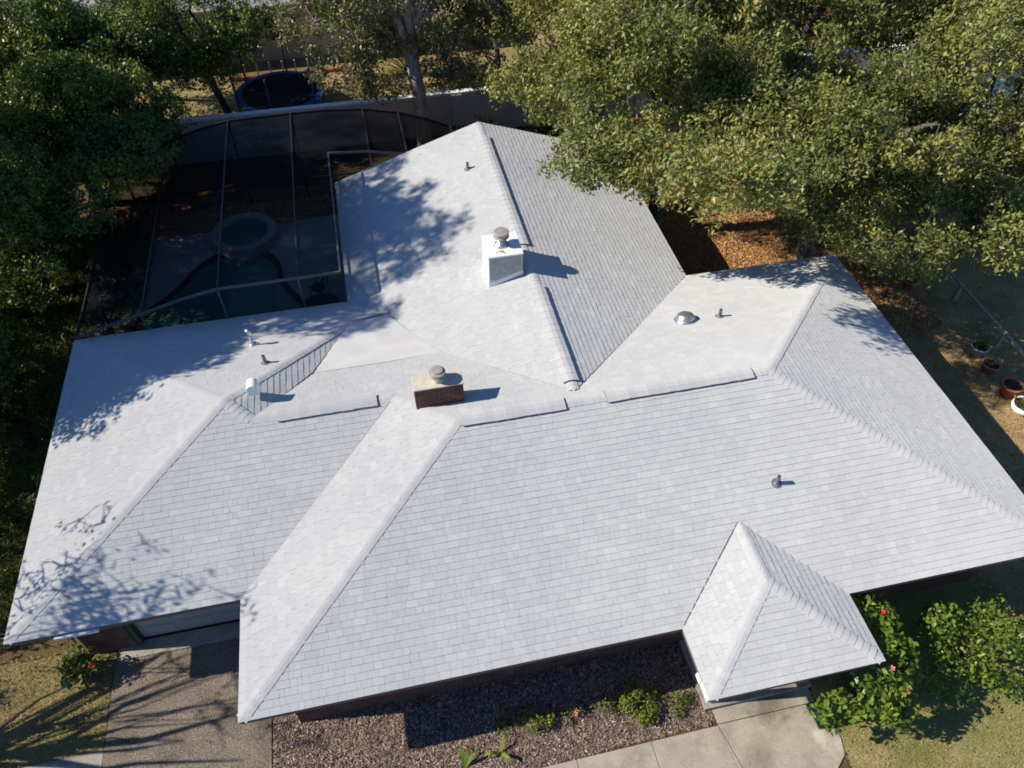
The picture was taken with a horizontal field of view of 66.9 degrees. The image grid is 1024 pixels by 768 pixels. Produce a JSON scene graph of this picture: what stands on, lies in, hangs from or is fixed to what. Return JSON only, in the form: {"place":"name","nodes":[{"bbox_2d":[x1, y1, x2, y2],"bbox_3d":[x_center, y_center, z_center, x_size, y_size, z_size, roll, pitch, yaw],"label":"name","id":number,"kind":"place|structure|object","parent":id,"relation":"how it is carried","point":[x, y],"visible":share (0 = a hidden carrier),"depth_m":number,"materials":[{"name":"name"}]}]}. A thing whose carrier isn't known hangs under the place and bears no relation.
{"place":"outdoors","nodes":[
{"label":"outdoors","id":0,"kind":"place"},
{"bbox_2d":[0,650,116,767],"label":"dry lawn","id":1,"kind":"structure","parent":0,"point":[42,704],"depth_m":16.94,"materials":[{"name":"plant"}]},
{"bbox_2d":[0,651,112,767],"bbox_3d":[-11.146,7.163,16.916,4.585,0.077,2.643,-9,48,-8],"label":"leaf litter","id":2,"kind":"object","parent":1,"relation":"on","point":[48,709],"visible":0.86,"depth_m":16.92,"materials":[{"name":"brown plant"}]},
{"bbox_2d":[54,644,103,690],"bbox_3d":[-9.581,6.259,17.220,1.028,0.969,1.068,-9,48,-8],"label":"shrub","id":3,"kind":"object","parent":1,"relation":"on","point":[75,667],"visible":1,"depth_m":17.01,"materials":[{"name":"green plant"}]},
{"bbox_2d":[23,751,103,767],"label":"pavement","id":4,"kind":"structure","parent":0,"point":[93,760],"depth_m":16.24,"materials":[{"name":"concrete"}]},
{"bbox_2d":[102,638,271,767],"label":"driveway","id":5,"kind":"structure","parent":0,"point":[175,709],"depth_m":16.87,"materials":[{"name":"beige concrete"}]},
{"bbox_2d":[0,0,439,69],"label":"neighbour house","id":6,"kind":"structure","parent":0,"point":[271,51],"depth_m":37.16,"materials":[{"name":"paint"}]},
{"bbox_2d":[267,11,300,41],"bbox_3d":[-10.839,-16.890,36.654,1.500,1.300,0.057,-9,48,-8],"label":"window","id":7,"kind":"structure","parent":6,"relation":"in","point":[277,35],"depth_m":36.86,"materials":[{"name":"white paint"}]},
{"bbox_2d":[0,0,1023,767],"bbox_3d":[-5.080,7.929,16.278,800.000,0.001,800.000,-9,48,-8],"label":"ground","id":8,"kind":"structure","parent":0,"point":[256,170],"depth_m":30.41,"materials":[{"name":"soil"}]},
{"bbox_2d":[0,271,45,432],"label":"broadleaf tree","id":9,"kind":"object","parent":8,"relation":"on","point":[10,338],"visible":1,"depth_m":22.20,"materials":[{"name":"green plant"}]},
{"bbox_2d":[0,87,69,176],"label":"broadleaf tree","id":10,"kind":"object","parent":8,"relation":"on","point":[5,132],"visible":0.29,"depth_m":24.70,"materials":[{"name":"green plant"}]},
{"bbox_2d":[0,135,85,314],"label":"broadleaf tree","id":11,"kind":"object","parent":8,"relation":"on","point":[23,211],"visible":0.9,"depth_m":23.15,"materials":[{"name":"green plant"}]},
{"bbox_2d":[0,210,167,651],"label":"ground cover","id":12,"kind":"object","parent":8,"relation":"on","point":[37,379],"visible":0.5,"depth_m":24.47,"materials":[{"name":"green plant"}]},
{"bbox_2d":[0,31,196,239],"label":"broadleaf tree","id":13,"kind":"object","parent":8,"relation":"on","point":[80,97],"visible":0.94,"depth_m":24.99,"materials":[{"name":"green plant"}]},
{"bbox_2d":[117,621,239,661],"bbox_3d":[-7.090,5.915,18.138,4.020,0.150,0.396,-9,48,-8],"label":"driveway apron","id":14,"kind":"object","parent":8,"relation":"on","point":[187,639],"visible":0.5,"depth_m":18.00,"materials":[{"name":"concrete"}]},
{"bbox_2d":[80,213,347,338],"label":"pool deck","id":15,"kind":"structure","parent":8,"relation":"on","point":[179,261],"depth_m":27.38,"materials":[{"name":"paint"}]},
{"bbox_2d":[129,251,305,331],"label":"swimming pool","id":16,"kind":"structure","parent":15,"relation":"in","point":[257,299],"depth_m":26.07,"materials":[{"name":"water"},{"name":"plaster"},{"name":"tile"}]},
{"bbox_2d":[211,212,278,258],"bbox_3d":[-9.653,-5.359,28.026,2.300,0.420,2.300,-9,48,-8],"label":"spa","id":17,"kind":"object","parent":15,"relation":"on","point":[245,235],"visible":0.96,"depth_m":27.85,"materials":[{"name":"paint"}]},
{"bbox_2d":[75,108,451,339],"bbox_3d":[-7.136,-5.016,25.544,11.840,3.555,9.170,-9,48,-8],"label":"pool cage","id":18,"kind":"object","parent":15,"relation":"on","point":[109,325],"visible":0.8,"depth_m":25.26,"materials":[{"name":"grey metal"}]},
{"bbox_2d":[307,275,330,296],"bbox_3d":[-6.397,-3.244,25.668,0.579,0.996,0.647,13,49,12],"label":"patio chair","id":19,"kind":"object","parent":15,"relation":"on","point":[318,287],"visible":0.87,"depth_m":25.66,"materials":[{"name":"metal"}]},
{"bbox_2d":[305,293,338,306],"bbox_3d":[-6.072,-2.309,24.996,1.120,0.731,1.120,-9,48,-8],"label":"patio table","id":20,"kind":"object","parent":15,"relation":"on","point":[318,299],"visible":0.43,"depth_m":24.85,"materials":[{"name":"metal"}]},
{"bbox_2d":[104,183,337,240],"bbox_3d":[-8.534,-6.838,29.562,13.275,0.001,2.522,-9,48,-8],"label":"planting bed","id":21,"kind":"object","parent":8,"relation":"on","point":[209,227],"visible":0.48,"depth_m":29.36,"materials":[{"name":"brown plant"}]},
{"bbox_2d":[43,30,582,131],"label":"back yard","id":22,"kind":"structure","parent":8,"relation":"on","point":[205,102],"depth_m":36.80,"materials":[{"name":"brown soil"}]},
{"bbox_2d":[0,0,150,131],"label":"broadleaf tree","id":23,"kind":"object","parent":22,"relation":"on","point":[35,22],"visible":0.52,"depth_m":26.66,"materials":[{"name":"green plant"}]},
{"bbox_2d":[66,0,200,101],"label":"yard tree","id":24,"kind":"object","parent":22,"relation":"on","point":[103,3],"visible":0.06,"depth_m":31.35,"materials":[{"name":"green plant"}]},
{"bbox_2d":[115,94,204,119],"bbox_3d":[-14.782,-10.705,31.655,4.563,2.349,2.131,-9,48,-8],"label":"shrub","id":25,"kind":"object","parent":22,"relation":"on","point":[203,112],"visible":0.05,"depth_m":31.60,"materials":[{"name":"green plant"}]},
{"bbox_2d":[75,0,295,113],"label":"broadleaf tree","id":26,"kind":"object","parent":22,"relation":"on","point":[222,29],"visible":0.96,"depth_m":28.64,"materials":[{"name":"green plant"}]},
{"bbox_2d":[227,39,324,111],"bbox_3d":[-10.138,-12.982,33.623,3.840,2.350,3.840,-9,48,-8],"label":"trampoline","id":27,"kind":"object","parent":22,"relation":"on","point":[279,89],"visible":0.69,"depth_m":33.86,"materials":[{"name":"black fabric"}]},
{"bbox_2d":[230,55,359,81],"bbox_3d":[-10.184,-14.892,36.451,6.000,0.720,0.200,-9,48,-8],"label":"fence","id":28,"kind":"object","parent":22,"relation":"on","point":[330,70],"visible":0.45,"depth_m":36.36,"materials":[{"name":"red paint"}]},
{"bbox_2d":[324,93,364,102],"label":"shrub","id":29,"kind":"object","parent":22,"relation":"on","point":[347,98],"visible":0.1,"depth_m":32.44,"materials":[{"name":"green plant"}]},
{"bbox_2d":[306,0,390,68],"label":"yard tree","id":30,"kind":"object","parent":22,"relation":"on","point":[326,15],"visible":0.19,"depth_m":31.93,"materials":[{"name":"green plant"}]},
{"bbox_2d":[357,33,440,71],"bbox_3d":[-5.090,-15.777,36.080,5.134,2.577,2.341,-9,48,-8],"label":"shrub","id":31,"kind":"object","parent":22,"relation":"on","point":[401,58],"visible":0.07,"depth_m":36.30,"materials":[{"name":"green plant"}]},
{"bbox_2d":[367,75,459,97],"bbox_3d":[-4.154,-12.351,33.299,4.158,2.101,2.052,-9,48,-8],"label":"shrub","id":32,"kind":"object","parent":22,"relation":"on","point":[428,87],"visible":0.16,"depth_m":33.01,"materials":[{"name":"green plant"}]},
{"bbox_2d":[464,63,531,88],"bbox_3d":[-0.645,-12.740,33.569,3.641,2.216,2.172,-9,48,-8],"label":"shrub","id":33,"kind":"object","parent":22,"relation":"on","point":[485,82],"visible":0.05,"depth_m":33.31,"materials":[{"name":"green plant"}]},
{"bbox_2d":[461,0,545,78],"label":"yard tree","id":34,"kind":"object","parent":22,"relation":"on","point":[496,45],"visible":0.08,"depth_m":32.90,"materials":[{"name":"green plant"}]},
{"bbox_2d":[271,0,520,146],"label":"pale tree","id":35,"kind":"object","parent":8,"relation":"on","point":[398,25],"visible":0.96,"depth_m":28.07,"materials":[{"name":"green plant"}]},
{"bbox_2d":[14,45,898,173],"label":"garden wall","id":36,"kind":"structure","parent":8,"relation":"on","point":[264,137],"depth_m":31.78,"materials":[{"name":"paint"}]},
{"bbox_2d":[451,114,507,131],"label":"shrub","id":37,"kind":"object","parent":8,"relation":"on","point":[482,121],"visible":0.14,"depth_m":31.74,"materials":[{"name":"green plant"}]},
{"bbox_2d":[272,641,716,767],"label":"mulch bed","id":38,"kind":"object","parent":8,"relation":"on","point":[288,717],"visible":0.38,"depth_m":16.79,"materials":[{"name":"brown gravel"}]},
{"bbox_2d":[459,743,481,767],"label":"strap leaf plant","id":39,"kind":"object","parent":38,"relation":"on","point":[466,760],"visible":1,"depth_m":16.15,"materials":[{"name":"green plant"}]},
{"bbox_2d":[485,733,513,763],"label":"strap leaf plant","id":40,"kind":"object","parent":38,"relation":"on","point":[505,755],"visible":1,"depth_m":16.25,"materials":[{"name":"green plant"}]},
{"bbox_2d":[494,707,518,734],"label":"shrub","id":41,"kind":"object","parent":38,"relation":"on","point":[503,723],"visible":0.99,"depth_m":16.66,"materials":[{"name":"green plant"}]},
{"bbox_2d":[517,705,556,734],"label":"shrub","id":42,"kind":"object","parent":38,"relation":"on","point":[547,720],"visible":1,"depth_m":16.64,"materials":[{"name":"green plant"}]},
{"bbox_2d":[559,704,584,728],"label":"shrub","id":43,"kind":"object","parent":38,"relation":"on","point":[575,714],"visible":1,"depth_m":16.73,"materials":[{"name":"green plant"}]},
{"bbox_2d":[589,693,622,716],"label":"shrub","id":44,"kind":"object","parent":38,"relation":"on","point":[608,706],"visible":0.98,"depth_m":16.82,"materials":[{"name":"green plant"}]},
{"bbox_2d":[617,676,659,727],"bbox_3d":[2.815,6.941,16.839,0.977,0.600,0.928,19,51,17],"label":"shrub","id":45,"kind":"object","parent":38,"relation":"on","point":[643,716],"visible":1,"depth_m":16.77,"materials":[{"name":"green plant"}]},
{"bbox_2d":[662,688,698,720],"bbox_3d":[3.694,6.966,16.901,0.818,0.473,0.686,-9,48,-8],"label":"shrub","id":46,"kind":"object","parent":38,"relation":"on","point":[678,703],"visible":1,"depth_m":16.93,"materials":[{"name":"green plant"}]},
{"bbox_2d":[3,122,1023,724],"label":"house","id":47,"kind":"structure","parent":8,"relation":"on","point":[505,412],"depth_m":17.20,"materials":[{"name":"white tile"}]},
{"bbox_2d":[134,603,239,636],"bbox_3d":[-6.880,4.911,17.512,3.430,2.105,0.055,-9,48,-8],"label":"garage door","id":48,"kind":"structure","parent":47,"relation":"in","point":[229,612],"depth_m":17.91,"materials":[{"name":"paint"}]},
{"bbox_2d":[518,110,562,136],"bbox_3d":[1.261,-10.706,32.306,2.051,1.347,1.292,-23,52,-19],"label":"shrub","id":49,"kind":"object","parent":8,"relation":"on","point":[547,131],"visible":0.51,"depth_m":32.18,"materials":[{"name":"green plant"}]},
{"bbox_2d":[543,687,844,767],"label":"front walk","id":50,"kind":"structure","parent":8,"relation":"on","point":[793,737],"depth_m":16.46,"materials":[{"name":"concrete"}]},
{"bbox_2d":[557,113,942,338],"bbox_3d":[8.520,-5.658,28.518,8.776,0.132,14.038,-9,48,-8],"label":"bark chips","id":51,"kind":"object","parent":8,"relation":"on","point":[770,227],"visible":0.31,"depth_m":27.75,"materials":[{"name":"brown wood"}]},
{"bbox_2d":[483,0,708,141],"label":"oak tree","id":52,"kind":"object","parent":51,"relation":"on","point":[535,15],"visible":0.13,"depth_m":27.37,"materials":[{"name":"green plant"}]},
{"bbox_2d":[481,0,824,236],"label":"oak tree","id":53,"kind":"object","parent":51,"relation":"on","point":[653,51],"visible":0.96,"depth_m":20.73,"materials":[{"name":"green plant"}]},
{"bbox_2d":[710,0,901,68],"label":"oak tree","id":54,"kind":"object","parent":51,"relation":"on","point":[856,13],"visible":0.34,"depth_m":24.19,"materials":[{"name":"green plant"}]},
{"bbox_2d":[713,16,1023,291],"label":"oak tree","id":55,"kind":"object","parent":51,"relation":"on","point":[851,132],"visible":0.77,"depth_m":21.08,"materials":[{"name":"green plant"}]},
{"bbox_2d":[887,0,1023,66],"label":"oak tree","id":56,"kind":"object","parent":8,"relation":"on","point":[951,2],"visible":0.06,"depth_m":25.67,"materials":[{"name":"green plant"}]},
{"bbox_2d":[810,569,1023,767],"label":"lawn","id":57,"kind":"structure","parent":0,"point":[900,599],"depth_m":16.84,"materials":[{"name":"plant"}]},
{"bbox_2d":[803,589,924,735],"bbox_3d":[7.584,5.991,16.422,2.233,2.481,3.468,19,51,16],"label":"hibiscus","id":58,"kind":"object","parent":57,"relation":"on","point":[899,654],"visible":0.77,"depth_m":15.62,"materials":[{"name":"green plant"}]},
{"bbox_2d":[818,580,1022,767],"bbox_3d":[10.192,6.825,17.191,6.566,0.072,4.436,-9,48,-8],"label":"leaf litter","id":59,"kind":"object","parent":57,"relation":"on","point":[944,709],"visible":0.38,"depth_m":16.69,"materials":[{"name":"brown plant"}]},
{"bbox_2d":[904,588,1023,709],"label":"shrub","id":60,"kind":"object","parent":57,"relation":"on","point":[968,653],"visible":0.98,"depth_m":16.84,"materials":[{"name":"green plant"}]},
{"bbox_2d":[865,201,1023,633],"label":"side lawn","id":61,"kind":"structure","parent":0,"point":[1008,287],"depth_m":24.61,"materials":[{"name":"plant"}]},
{"bbox_2d":[736,190,1023,630],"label":"leaf litter","id":62,"kind":"object","parent":61,"relation":"on","point":[945,346],"visible":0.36,"depth_m":25.14,"materials":[{"name":"brown plant"}]},
{"bbox_2d":[903,275,916,289],"bbox_3d":[13.459,-3.420,26.279,0.475,0.340,0.472,-9,48,-8],"label":"plant pot","id":63,"kind":"object","parent":61,"relation":"on","point":[907,284],"visible":0.56,"depth_m":26.18,"materials":[{"name":"ceramic"}]},
{"bbox_2d":[869,0,1023,277],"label":"oak tree","id":64,"kind":"object","parent":61,"relation":"on","point":[1001,27],"visible":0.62,"depth_m":22.20,"materials":[{"name":"green plant"}]},
{"bbox_2d":[883,215,1023,356],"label":"swing set","id":65,"kind":"object","parent":61,"relation":"on","point":[1003,333],"visible":0.49,"depth_m":24.77,"materials":[{"name":"grey metal"}]},
{"bbox_2d":[970,332,994,357],"bbox_3d":[14.489,-1.277,23.941,0.682,0.928,0.615,20,51,17],"label":"plant pot","id":66,"kind":"object","parent":61,"relation":"on","point":[980,348],"visible":0.99,"depth_m":23.90,"materials":[{"name":"grey ceramic"}]},
{"bbox_2d":[981,353,1002,374],"bbox_3d":[14.564,-0.625,23.497,0.571,0.712,0.562,1,48,1],"label":"plant pot","id":67,"kind":"object","parent":61,"relation":"on","point":[991,365],"visible":1,"depth_m":23.50,"materials":[{"name":"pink ceramic"}]},
{"bbox_2d":[999,376,1023,398],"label":"plant pot","id":68,"kind":"object","parent":61,"relation":"on","point":[1011,386],"visible":0.98,"depth_m":22.86,"materials":[{"name":"ceramic"}]},
{"bbox_2d":[1011,393,1023,415],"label":"plant pot","id":69,"kind":"object","parent":61,"relation":"on","point":[1017,404],"visible":1,"depth_m":22.51,"materials":[{"name":"white ceramic"}]},
{"bbox_2d":[890,29,1023,116],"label":"shed","id":70,"kind":"structure","parent":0,"point":[1001,82],"depth_m":32.87,"materials":[{"name":"white paint"}]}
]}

